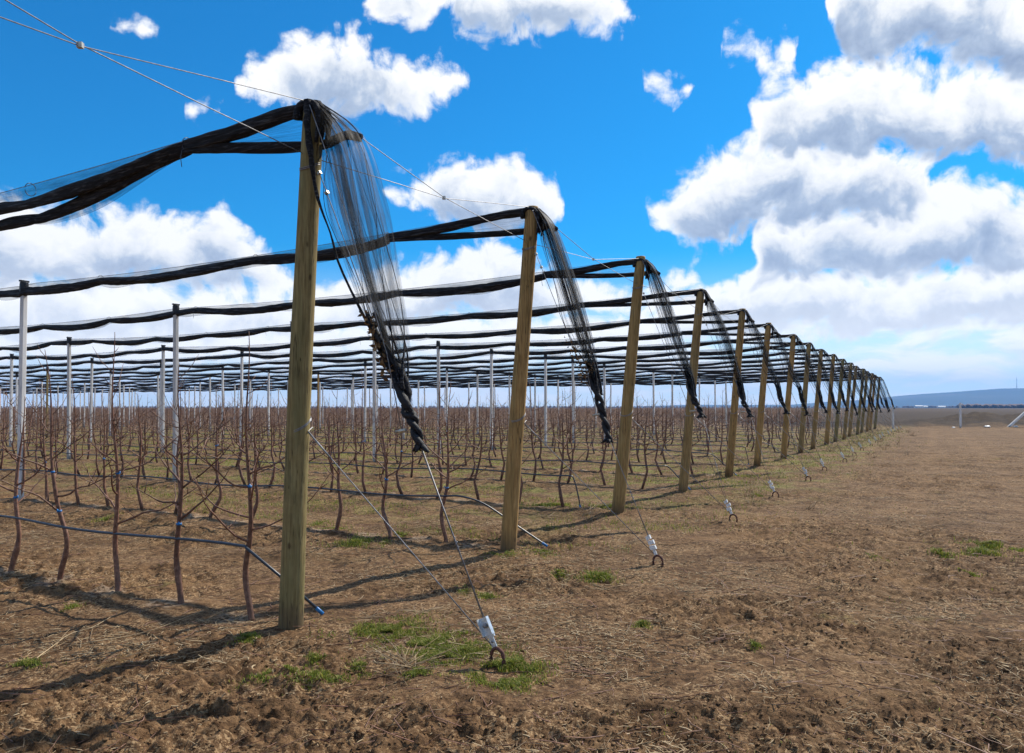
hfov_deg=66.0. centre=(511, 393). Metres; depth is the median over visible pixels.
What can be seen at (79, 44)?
bracing wire
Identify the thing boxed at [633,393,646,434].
fruit tree
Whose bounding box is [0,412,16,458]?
fruit tree
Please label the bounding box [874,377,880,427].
wooden post
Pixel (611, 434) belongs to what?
fruit tree
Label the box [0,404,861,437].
orchard trees
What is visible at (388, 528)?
fruit tree
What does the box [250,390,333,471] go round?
fruit tree
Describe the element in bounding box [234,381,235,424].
concrete post
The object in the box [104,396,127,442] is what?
fruit tree
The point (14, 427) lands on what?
fruit tree
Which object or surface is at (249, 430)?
fruit tree
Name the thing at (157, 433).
fruit tree
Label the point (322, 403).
concrete post
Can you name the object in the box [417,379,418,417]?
concrete post
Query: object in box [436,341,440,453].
concrete post
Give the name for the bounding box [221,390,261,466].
fruit tree
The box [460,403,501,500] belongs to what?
fruit tree
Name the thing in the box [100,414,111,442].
fruit tree
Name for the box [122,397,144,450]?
fruit tree
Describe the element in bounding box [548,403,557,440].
fruit tree
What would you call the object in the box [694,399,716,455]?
fruit tree
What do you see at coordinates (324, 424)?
fruit tree
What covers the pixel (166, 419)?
fruit tree
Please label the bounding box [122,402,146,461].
fruit tree
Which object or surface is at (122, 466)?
fruit tree
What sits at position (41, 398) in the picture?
concrete post
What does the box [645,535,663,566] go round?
ground anchor
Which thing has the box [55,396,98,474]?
fruit tree
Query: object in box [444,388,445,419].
concrete post
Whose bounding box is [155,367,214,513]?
fruit tree
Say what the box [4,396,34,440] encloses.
fruit tree
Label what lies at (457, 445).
irrigation hose
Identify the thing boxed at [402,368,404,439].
concrete post
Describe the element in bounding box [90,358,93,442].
concrete post
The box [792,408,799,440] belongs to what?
fruit tree
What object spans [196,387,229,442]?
fruit tree
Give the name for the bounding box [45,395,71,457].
fruit tree
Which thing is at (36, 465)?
fruit tree
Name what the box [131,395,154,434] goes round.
fruit tree
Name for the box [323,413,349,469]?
fruit tree
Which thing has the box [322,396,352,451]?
fruit tree
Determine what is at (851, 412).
wooden post
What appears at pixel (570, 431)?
fruit tree
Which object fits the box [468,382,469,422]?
concrete post
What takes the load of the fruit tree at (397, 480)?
on the ground at (972, 433)
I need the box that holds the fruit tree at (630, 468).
[611,403,657,472]
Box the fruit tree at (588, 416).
[580,395,592,436]
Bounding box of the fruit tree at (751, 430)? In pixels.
[740,402,764,450]
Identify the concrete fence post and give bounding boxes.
[892,406,893,428]
[959,403,961,427]
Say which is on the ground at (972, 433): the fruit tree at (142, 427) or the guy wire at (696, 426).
the fruit tree at (142, 427)
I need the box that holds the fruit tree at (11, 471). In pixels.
[0,435,33,479]
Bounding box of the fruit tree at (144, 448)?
[128,401,163,477]
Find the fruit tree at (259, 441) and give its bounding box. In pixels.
[243,405,276,467]
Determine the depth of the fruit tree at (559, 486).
12.64 m
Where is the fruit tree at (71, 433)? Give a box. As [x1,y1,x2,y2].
[57,412,82,458]
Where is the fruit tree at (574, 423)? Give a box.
[567,386,587,450]
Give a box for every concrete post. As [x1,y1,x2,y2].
[9,354,13,446]
[15,374,17,432]
[17,280,29,500]
[41,382,42,420]
[45,367,48,436]
[57,383,58,414]
[66,337,71,458]
[83,383,84,425]
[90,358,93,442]
[94,387,95,423]
[101,387,102,414]
[109,370,111,434]
[119,381,120,429]
[123,383,124,426]
[129,385,129,419]
[157,374,158,432]
[159,378,159,426]
[160,362,161,440]
[161,345,165,451]
[172,303,179,480]
[199,382,200,427]
[209,376,210,431]
[221,367,223,437]
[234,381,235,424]
[239,351,243,442]
[249,379,250,425]
[251,386,252,422]
[268,370,269,434]
[317,372,318,433]
[319,382,320,427]
[322,387,323,423]
[346,388,347,423]
[352,375,353,428]
[364,361,366,441]
[373,341,376,461]
[377,384,377,425]
[390,378,391,427]
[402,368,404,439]
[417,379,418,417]
[424,386,424,416]
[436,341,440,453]
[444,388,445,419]
[446,368,447,436]
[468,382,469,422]
[476,374,478,432]
[490,348,492,449]
[493,384,494,425]
[508,374,509,413]
[534,374,535,430]
[544,355,546,445]
[557,376,558,425]
[571,359,573,442]
[574,379,575,424]
[603,364,605,437]
[610,383,611,414]
[652,373,654,434]
[671,373,673,430]
[714,378,715,414]
[725,380,726,426]
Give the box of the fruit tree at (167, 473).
[156,406,183,479]
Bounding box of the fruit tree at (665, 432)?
[653,402,679,462]
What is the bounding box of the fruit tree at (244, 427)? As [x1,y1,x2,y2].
[234,398,262,446]
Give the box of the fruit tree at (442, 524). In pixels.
[420,384,487,541]
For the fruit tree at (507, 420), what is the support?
on the ground at (972, 433)
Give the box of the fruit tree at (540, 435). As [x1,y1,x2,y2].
[526,403,555,468]
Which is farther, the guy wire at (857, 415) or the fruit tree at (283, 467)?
the guy wire at (857, 415)
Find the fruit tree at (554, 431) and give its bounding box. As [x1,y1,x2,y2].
[541,413,561,451]
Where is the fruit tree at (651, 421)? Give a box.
[643,399,657,443]
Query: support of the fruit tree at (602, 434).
on the ground at (972, 433)
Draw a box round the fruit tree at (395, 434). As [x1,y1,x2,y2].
[384,406,403,462]
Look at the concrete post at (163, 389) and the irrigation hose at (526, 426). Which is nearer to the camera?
the concrete post at (163, 389)
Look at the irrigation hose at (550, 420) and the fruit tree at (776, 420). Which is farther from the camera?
the irrigation hose at (550, 420)
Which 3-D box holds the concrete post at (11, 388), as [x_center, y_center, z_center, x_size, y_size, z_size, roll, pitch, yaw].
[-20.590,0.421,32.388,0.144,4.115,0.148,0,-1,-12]
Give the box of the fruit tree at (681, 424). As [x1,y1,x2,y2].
[670,399,693,445]
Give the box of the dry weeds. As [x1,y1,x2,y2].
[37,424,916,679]
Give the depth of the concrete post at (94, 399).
75.19 m
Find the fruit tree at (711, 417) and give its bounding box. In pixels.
[703,396,721,442]
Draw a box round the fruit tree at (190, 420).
[181,400,200,452]
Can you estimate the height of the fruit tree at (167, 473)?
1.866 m
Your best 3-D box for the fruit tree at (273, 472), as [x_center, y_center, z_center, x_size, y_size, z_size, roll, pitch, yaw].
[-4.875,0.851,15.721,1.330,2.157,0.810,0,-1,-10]
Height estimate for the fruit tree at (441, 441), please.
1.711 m
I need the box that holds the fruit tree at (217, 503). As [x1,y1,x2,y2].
[174,400,258,517]
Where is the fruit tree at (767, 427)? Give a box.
[757,404,775,446]
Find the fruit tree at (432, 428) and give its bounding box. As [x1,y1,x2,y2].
[424,401,437,453]
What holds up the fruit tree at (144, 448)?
on the ground at (972, 433)
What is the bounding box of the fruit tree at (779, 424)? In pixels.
[773,406,783,440]
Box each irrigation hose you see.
[0,420,832,443]
[0,422,794,446]
[0,429,748,464]
[0,440,690,489]
[0,469,547,546]
[0,515,323,614]
[2,450,580,507]
[4,433,736,474]
[15,424,807,451]
[33,417,860,433]
[33,418,833,430]
[49,427,794,458]
[60,418,856,436]
[64,415,855,421]
[73,420,832,436]
[79,416,868,430]
[124,416,864,424]
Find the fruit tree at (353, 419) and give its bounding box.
[341,403,364,459]
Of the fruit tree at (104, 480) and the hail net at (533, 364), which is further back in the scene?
the hail net at (533, 364)
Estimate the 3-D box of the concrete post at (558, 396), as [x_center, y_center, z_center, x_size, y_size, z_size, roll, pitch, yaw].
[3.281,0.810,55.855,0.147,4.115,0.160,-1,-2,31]
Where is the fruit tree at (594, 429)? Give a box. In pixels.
[588,409,607,453]
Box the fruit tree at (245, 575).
[188,337,331,620]
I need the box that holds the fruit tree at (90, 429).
[81,393,109,458]
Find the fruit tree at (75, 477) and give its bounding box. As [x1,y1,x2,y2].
[35,366,102,504]
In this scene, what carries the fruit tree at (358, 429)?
on the ground at (972, 433)
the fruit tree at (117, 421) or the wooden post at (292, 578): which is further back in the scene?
the fruit tree at (117, 421)
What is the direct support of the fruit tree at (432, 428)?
on the ground at (972, 433)
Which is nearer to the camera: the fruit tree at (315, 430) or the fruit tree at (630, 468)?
the fruit tree at (630, 468)
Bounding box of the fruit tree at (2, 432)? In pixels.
[0,412,15,453]
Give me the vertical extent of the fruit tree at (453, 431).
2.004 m
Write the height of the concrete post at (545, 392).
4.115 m
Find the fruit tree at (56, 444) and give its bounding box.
[29,391,74,473]
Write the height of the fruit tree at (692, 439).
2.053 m
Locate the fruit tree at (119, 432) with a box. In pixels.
[107,403,135,460]
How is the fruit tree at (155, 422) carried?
on the ground at (972, 433)
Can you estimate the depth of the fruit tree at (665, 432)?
22.75 m
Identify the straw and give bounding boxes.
[0,433,1023,752]
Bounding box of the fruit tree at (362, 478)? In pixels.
[336,369,385,491]
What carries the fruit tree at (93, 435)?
on the ground at (972, 433)
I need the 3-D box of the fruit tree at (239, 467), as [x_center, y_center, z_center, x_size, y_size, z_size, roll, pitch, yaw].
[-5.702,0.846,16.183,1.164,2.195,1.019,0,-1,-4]
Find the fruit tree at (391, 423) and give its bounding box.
[385,396,397,445]
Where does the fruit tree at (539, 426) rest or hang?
on the ground at (972, 433)
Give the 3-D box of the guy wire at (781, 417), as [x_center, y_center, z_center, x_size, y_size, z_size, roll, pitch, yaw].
[5.918,0.203,17.959,1.528,3.327,0.061,-1,-1,30]
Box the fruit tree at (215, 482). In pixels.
[200,384,240,483]
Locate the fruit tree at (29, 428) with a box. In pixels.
[14,398,38,455]
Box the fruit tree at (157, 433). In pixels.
[146,410,170,462]
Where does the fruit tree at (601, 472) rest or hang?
on the ground at (972, 433)
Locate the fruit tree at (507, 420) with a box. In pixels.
[502,397,508,439]
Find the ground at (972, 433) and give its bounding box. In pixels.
[0,407,1023,752]
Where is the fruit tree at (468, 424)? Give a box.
[462,405,475,443]
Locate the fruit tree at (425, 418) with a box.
[418,400,433,442]
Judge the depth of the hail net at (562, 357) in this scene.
33.88 m
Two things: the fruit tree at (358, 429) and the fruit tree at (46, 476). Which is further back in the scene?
the fruit tree at (358, 429)
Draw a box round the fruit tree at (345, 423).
[339,395,352,444]
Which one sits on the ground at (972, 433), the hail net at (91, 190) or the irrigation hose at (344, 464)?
the irrigation hose at (344, 464)
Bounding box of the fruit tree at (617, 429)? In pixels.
[600,408,619,453]
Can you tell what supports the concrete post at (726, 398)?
on the ground at (972, 433)
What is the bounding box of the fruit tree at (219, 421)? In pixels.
[210,399,225,444]
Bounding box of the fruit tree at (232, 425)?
[211,393,236,445]
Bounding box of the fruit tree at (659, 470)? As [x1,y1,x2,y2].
[633,396,679,474]
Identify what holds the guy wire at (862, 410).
attached to the wooden post at (838, 407)
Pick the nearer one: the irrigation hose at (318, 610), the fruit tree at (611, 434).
the irrigation hose at (318, 610)
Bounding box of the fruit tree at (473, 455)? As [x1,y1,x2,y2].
[457,410,490,478]
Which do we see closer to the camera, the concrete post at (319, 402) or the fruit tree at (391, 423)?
the fruit tree at (391, 423)
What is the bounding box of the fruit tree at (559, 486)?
[535,392,590,506]
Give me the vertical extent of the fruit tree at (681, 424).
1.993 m
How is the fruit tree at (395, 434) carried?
on the ground at (972, 433)
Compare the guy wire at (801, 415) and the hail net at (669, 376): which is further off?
the hail net at (669, 376)
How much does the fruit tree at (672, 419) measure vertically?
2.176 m
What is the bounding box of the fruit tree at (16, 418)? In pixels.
[2,405,32,446]
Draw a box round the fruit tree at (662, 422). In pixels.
[652,396,678,454]
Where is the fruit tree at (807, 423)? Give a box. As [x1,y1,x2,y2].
[800,412,810,443]
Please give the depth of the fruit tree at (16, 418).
32.06 m
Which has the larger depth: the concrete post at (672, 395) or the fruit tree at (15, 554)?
the concrete post at (672, 395)
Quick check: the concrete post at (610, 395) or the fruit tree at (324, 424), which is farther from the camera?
the concrete post at (610, 395)
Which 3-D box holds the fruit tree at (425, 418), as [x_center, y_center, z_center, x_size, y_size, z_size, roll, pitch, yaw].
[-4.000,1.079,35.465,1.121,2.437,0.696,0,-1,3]
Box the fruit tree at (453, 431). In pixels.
[431,401,464,454]
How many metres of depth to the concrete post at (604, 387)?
38.92 m
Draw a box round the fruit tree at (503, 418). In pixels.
[496,405,509,434]
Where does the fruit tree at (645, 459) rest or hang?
on the ground at (972, 433)
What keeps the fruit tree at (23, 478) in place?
on the ground at (972, 433)
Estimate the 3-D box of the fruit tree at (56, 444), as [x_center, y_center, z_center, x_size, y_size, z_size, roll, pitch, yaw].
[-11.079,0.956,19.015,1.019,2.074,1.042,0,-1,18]
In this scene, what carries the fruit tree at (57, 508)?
on the ground at (972, 433)
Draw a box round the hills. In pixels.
[552,388,1023,406]
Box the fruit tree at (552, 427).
[543,402,561,445]
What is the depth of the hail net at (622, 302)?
17.76 m
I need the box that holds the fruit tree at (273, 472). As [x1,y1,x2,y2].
[235,383,284,486]
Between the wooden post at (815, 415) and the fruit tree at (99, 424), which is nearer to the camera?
the fruit tree at (99, 424)
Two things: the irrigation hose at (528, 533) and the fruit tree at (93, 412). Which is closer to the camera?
the irrigation hose at (528, 533)
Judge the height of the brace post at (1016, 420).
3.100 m
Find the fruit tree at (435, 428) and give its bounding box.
[419,378,456,474]
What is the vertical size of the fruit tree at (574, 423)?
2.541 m
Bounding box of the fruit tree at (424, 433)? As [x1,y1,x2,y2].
[407,404,435,463]
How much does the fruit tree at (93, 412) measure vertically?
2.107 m
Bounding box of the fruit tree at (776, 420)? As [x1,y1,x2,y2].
[770,404,781,437]
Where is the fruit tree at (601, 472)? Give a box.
[567,397,619,485]
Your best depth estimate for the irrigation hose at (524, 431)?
35.81 m
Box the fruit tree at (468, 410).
[455,400,481,465]
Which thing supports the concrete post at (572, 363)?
on the ground at (972, 433)
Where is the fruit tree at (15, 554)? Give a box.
[0,392,81,571]
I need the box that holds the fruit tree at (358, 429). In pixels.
[348,412,369,445]
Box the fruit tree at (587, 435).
[571,406,601,459]
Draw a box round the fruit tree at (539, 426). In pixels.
[528,395,556,458]
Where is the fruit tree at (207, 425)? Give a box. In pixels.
[200,410,215,445]
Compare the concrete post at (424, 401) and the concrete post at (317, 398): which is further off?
the concrete post at (424, 401)
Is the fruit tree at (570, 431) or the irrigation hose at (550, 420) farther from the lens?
the irrigation hose at (550, 420)
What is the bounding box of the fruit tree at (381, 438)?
[364,405,395,473]
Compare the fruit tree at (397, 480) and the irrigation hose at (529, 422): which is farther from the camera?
the irrigation hose at (529, 422)
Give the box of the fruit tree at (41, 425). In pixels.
[27,382,52,457]
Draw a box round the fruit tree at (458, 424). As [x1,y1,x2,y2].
[445,403,466,448]
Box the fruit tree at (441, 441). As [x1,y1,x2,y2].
[431,414,453,464]
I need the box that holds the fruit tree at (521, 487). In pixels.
[496,400,540,503]
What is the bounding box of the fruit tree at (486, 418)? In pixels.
[477,396,500,443]
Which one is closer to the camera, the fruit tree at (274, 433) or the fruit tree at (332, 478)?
the fruit tree at (332, 478)
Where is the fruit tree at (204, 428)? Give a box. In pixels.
[190,401,211,453]
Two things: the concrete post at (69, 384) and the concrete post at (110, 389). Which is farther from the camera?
the concrete post at (110, 389)
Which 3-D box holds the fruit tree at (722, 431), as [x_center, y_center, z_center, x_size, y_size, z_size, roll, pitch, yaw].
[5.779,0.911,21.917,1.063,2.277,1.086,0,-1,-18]
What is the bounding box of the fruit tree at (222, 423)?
[206,378,234,454]
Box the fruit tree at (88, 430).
[79,398,99,449]
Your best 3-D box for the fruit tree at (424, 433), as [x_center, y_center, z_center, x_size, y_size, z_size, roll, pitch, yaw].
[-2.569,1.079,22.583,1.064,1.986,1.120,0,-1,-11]
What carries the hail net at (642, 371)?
attached to the wooden post at (847, 403)
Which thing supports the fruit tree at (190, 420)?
on the ground at (972, 433)
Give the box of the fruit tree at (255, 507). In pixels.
[218,396,280,519]
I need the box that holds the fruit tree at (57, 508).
[0,344,114,580]
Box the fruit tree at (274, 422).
[260,406,284,443]
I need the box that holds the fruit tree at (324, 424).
[315,397,331,450]
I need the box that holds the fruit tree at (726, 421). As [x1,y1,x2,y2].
[709,392,740,444]
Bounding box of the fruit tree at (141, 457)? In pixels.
[116,394,165,510]
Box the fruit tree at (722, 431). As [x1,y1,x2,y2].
[706,385,745,464]
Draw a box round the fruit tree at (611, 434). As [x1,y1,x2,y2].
[598,401,618,459]
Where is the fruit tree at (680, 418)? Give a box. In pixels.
[674,397,684,439]
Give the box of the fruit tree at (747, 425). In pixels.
[741,396,757,446]
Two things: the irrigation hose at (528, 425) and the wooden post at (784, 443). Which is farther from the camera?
the irrigation hose at (528, 425)
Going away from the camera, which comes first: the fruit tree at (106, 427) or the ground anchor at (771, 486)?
the ground anchor at (771, 486)
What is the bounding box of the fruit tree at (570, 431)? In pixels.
[556,376,592,469]
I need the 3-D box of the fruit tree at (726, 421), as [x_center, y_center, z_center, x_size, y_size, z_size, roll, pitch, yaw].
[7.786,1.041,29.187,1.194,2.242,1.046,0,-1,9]
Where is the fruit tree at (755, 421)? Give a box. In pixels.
[740,397,778,432]
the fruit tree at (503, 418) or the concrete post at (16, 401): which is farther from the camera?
the concrete post at (16, 401)
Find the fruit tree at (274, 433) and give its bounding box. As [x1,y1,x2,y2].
[260,410,282,456]
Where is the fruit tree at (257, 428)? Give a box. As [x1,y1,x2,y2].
[250,402,266,452]
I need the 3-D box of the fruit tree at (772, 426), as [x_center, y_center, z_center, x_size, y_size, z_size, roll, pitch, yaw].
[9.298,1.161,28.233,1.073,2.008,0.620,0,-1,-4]
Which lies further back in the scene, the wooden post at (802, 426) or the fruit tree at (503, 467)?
the wooden post at (802, 426)
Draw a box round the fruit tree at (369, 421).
[366,400,379,441]
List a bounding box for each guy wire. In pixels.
[307,170,492,646]
[524,252,653,553]
[632,292,729,512]
[694,316,772,490]
[738,332,803,473]
[765,343,820,462]
[793,351,842,457]
[811,359,852,451]
[819,366,859,446]
[831,370,867,441]
[843,373,873,438]
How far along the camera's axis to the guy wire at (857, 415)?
33.52 m
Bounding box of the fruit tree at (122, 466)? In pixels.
[99,393,133,474]
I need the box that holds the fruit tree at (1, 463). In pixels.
[0,382,14,468]
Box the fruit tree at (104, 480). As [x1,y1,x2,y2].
[85,394,127,505]
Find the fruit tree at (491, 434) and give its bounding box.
[483,411,502,465]
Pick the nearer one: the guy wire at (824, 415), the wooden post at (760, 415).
the wooden post at (760, 415)
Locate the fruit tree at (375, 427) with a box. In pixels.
[349,397,395,461]
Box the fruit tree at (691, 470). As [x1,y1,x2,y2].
[668,408,710,474]
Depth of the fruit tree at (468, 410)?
21.82 m
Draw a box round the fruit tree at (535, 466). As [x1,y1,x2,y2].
[505,381,549,480]
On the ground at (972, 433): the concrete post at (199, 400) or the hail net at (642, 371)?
the concrete post at (199, 400)
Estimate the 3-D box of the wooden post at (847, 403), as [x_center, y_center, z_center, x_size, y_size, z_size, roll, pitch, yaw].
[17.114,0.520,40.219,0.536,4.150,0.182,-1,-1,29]
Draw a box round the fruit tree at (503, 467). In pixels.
[485,402,533,479]
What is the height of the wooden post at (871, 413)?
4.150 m
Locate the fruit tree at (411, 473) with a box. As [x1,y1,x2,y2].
[379,384,432,477]
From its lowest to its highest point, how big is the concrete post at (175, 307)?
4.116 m
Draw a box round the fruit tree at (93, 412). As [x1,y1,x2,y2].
[88,399,99,442]
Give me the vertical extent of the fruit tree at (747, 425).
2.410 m
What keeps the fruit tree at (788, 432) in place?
on the ground at (972, 433)
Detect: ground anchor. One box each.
[476,616,505,664]
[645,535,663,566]
[724,499,737,521]
[768,480,778,497]
[802,467,810,480]
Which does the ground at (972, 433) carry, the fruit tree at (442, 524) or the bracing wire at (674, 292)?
the fruit tree at (442, 524)
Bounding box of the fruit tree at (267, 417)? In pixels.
[261,397,272,438]
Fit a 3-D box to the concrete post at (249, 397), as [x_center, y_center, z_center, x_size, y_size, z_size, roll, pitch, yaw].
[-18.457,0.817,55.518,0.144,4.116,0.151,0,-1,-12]
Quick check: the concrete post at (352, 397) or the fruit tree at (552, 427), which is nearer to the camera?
the fruit tree at (552, 427)
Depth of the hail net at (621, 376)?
53.80 m
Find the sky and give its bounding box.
[0,0,1023,406]
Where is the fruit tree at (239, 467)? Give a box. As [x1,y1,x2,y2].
[204,381,257,484]
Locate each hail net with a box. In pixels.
[0,98,428,452]
[0,206,613,443]
[0,258,706,417]
[0,288,754,417]
[0,309,790,413]
[0,324,810,415]
[0,334,827,412]
[0,342,839,413]
[0,349,848,410]
[0,354,858,414]
[0,359,868,411]
[1,362,873,411]
[1,366,876,409]
[1,371,885,407]
[1,373,888,411]
[1,375,889,410]
[1,377,894,408]
[5,368,882,412]
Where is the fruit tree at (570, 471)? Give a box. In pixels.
[546,397,588,482]
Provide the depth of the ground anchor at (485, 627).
5.08 m
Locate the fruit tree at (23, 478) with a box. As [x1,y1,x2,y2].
[3,406,52,495]
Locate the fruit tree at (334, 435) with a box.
[325,408,339,457]
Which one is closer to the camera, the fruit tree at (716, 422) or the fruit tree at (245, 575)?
the fruit tree at (245, 575)
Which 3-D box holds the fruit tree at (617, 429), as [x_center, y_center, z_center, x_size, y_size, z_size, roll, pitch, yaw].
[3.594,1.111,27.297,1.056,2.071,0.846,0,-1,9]
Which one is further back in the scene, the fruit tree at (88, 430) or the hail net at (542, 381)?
the hail net at (542, 381)
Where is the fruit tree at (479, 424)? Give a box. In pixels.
[469,397,493,448]
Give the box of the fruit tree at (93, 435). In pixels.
[76,413,111,475]
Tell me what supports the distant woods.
on the ground at (972, 433)
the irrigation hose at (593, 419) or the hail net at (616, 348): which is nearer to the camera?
the hail net at (616, 348)
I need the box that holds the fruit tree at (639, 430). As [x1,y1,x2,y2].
[632,405,648,452]
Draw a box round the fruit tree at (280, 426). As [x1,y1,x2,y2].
[263,403,286,448]
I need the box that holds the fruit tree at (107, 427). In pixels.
[92,392,124,458]
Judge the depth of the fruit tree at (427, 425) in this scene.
31.16 m
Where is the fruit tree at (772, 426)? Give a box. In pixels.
[756,402,782,451]
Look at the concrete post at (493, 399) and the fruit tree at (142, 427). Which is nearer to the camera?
the fruit tree at (142, 427)
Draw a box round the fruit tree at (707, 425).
[695,392,715,447]
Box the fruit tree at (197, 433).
[185,392,229,464]
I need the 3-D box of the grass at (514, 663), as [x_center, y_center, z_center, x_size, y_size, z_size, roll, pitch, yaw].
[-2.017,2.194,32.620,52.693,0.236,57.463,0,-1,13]
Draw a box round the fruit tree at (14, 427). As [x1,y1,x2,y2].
[0,397,17,453]
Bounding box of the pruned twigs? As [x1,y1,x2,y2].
[0,452,1023,752]
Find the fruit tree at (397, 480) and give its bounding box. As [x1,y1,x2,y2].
[361,405,411,494]
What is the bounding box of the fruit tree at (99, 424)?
[88,397,110,449]
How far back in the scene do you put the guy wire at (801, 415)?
21.02 m
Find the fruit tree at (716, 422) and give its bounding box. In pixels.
[707,407,726,441]
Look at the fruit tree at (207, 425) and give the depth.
31.95 m
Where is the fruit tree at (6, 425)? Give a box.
[0,400,8,445]
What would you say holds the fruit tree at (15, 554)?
on the ground at (972, 433)
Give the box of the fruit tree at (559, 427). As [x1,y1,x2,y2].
[542,391,577,456]
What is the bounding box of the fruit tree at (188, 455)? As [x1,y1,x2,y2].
[146,386,209,480]
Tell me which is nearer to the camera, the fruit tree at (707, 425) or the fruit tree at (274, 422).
the fruit tree at (707, 425)
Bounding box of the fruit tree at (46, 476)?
[23,379,68,501]
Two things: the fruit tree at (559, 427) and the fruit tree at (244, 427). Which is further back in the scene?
the fruit tree at (244, 427)
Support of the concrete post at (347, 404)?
on the ground at (972, 433)
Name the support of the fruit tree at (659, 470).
on the ground at (972, 433)
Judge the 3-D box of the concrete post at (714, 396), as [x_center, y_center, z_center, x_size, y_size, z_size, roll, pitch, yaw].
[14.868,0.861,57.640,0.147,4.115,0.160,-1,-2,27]
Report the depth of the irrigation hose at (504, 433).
32.33 m
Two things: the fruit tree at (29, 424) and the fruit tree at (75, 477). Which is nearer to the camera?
the fruit tree at (75, 477)
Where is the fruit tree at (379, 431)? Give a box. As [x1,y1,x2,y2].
[368,409,389,451]
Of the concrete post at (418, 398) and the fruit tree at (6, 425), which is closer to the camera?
the fruit tree at (6, 425)
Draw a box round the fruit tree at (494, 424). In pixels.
[475,381,505,456]
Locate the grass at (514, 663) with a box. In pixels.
[6,427,1023,752]
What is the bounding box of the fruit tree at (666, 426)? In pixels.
[650,408,678,448]
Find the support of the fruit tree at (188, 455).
on the ground at (972, 433)
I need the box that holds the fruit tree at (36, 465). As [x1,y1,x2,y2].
[13,395,69,471]
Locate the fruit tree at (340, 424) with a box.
[334,408,343,439]
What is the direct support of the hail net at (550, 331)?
attached to the wooden post at (729, 468)
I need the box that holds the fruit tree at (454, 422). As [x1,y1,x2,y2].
[446,404,464,442]
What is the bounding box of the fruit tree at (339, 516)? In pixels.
[309,389,367,529]
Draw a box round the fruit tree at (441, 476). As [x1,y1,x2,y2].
[420,379,457,498]
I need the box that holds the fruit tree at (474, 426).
[460,400,495,450]
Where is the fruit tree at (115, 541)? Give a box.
[80,334,204,590]
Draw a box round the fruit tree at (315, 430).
[310,402,331,457]
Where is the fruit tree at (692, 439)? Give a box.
[673,408,712,463]
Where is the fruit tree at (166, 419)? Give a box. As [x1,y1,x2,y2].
[154,401,171,441]
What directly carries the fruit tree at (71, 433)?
on the ground at (972, 433)
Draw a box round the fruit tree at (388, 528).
[357,388,426,536]
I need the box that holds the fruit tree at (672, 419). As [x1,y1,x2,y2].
[665,399,681,443]
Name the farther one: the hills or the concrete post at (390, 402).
the hills
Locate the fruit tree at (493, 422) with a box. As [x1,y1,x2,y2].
[479,397,505,449]
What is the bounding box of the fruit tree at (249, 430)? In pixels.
[230,406,261,447]
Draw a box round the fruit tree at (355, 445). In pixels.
[344,383,369,473]
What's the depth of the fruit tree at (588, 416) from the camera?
39.33 m
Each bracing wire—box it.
[0,0,302,153]
[322,118,526,241]
[538,229,639,283]
[644,268,699,309]
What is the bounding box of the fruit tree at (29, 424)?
[14,398,43,446]
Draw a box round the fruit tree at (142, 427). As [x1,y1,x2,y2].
[129,407,154,450]
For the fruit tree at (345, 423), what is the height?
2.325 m
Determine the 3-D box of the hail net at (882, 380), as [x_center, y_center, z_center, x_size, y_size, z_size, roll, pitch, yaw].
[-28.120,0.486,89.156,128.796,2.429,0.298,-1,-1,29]
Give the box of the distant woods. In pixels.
[1,403,1023,407]
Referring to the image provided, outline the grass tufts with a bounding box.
[0,458,1023,752]
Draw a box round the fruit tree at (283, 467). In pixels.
[263,398,285,469]
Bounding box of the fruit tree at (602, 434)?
[586,398,617,471]
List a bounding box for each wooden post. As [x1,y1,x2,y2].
[278,109,322,629]
[500,205,537,550]
[612,256,644,512]
[678,289,703,491]
[725,308,745,476]
[754,323,770,465]
[780,334,795,458]
[798,342,810,452]
[810,350,822,448]
[824,354,835,444]
[833,360,843,441]
[842,364,851,439]
[848,367,856,435]
[856,369,864,434]
[860,372,867,432]
[865,374,872,431]
[869,377,875,429]
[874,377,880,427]
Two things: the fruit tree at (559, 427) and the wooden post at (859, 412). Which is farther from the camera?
the wooden post at (859, 412)
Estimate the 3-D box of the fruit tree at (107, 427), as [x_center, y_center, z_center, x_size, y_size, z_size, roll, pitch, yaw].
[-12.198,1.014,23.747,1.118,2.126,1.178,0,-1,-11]
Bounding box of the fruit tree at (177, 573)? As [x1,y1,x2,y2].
[128,354,240,603]
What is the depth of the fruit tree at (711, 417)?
32.88 m
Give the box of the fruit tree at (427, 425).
[418,410,441,442]
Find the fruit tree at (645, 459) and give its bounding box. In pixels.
[631,398,679,488]
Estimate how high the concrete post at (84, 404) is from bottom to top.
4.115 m
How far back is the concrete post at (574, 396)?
59.04 m
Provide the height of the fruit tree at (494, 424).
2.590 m
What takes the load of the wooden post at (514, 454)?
on the ground at (972, 433)
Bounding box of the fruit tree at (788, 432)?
[777,408,798,447]
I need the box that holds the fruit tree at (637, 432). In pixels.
[631,394,643,461]
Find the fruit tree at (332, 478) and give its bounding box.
[310,397,350,491]
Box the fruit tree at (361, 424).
[356,400,379,451]
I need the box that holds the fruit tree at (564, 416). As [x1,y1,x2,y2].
[560,391,572,441]
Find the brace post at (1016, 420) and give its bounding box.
[1007,412,1023,426]
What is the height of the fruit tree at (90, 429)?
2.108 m
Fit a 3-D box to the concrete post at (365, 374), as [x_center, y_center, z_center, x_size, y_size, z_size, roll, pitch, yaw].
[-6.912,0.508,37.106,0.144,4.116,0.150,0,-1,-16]
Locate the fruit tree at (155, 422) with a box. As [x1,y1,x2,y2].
[140,393,160,451]
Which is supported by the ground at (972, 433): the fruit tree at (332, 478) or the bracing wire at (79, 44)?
the fruit tree at (332, 478)

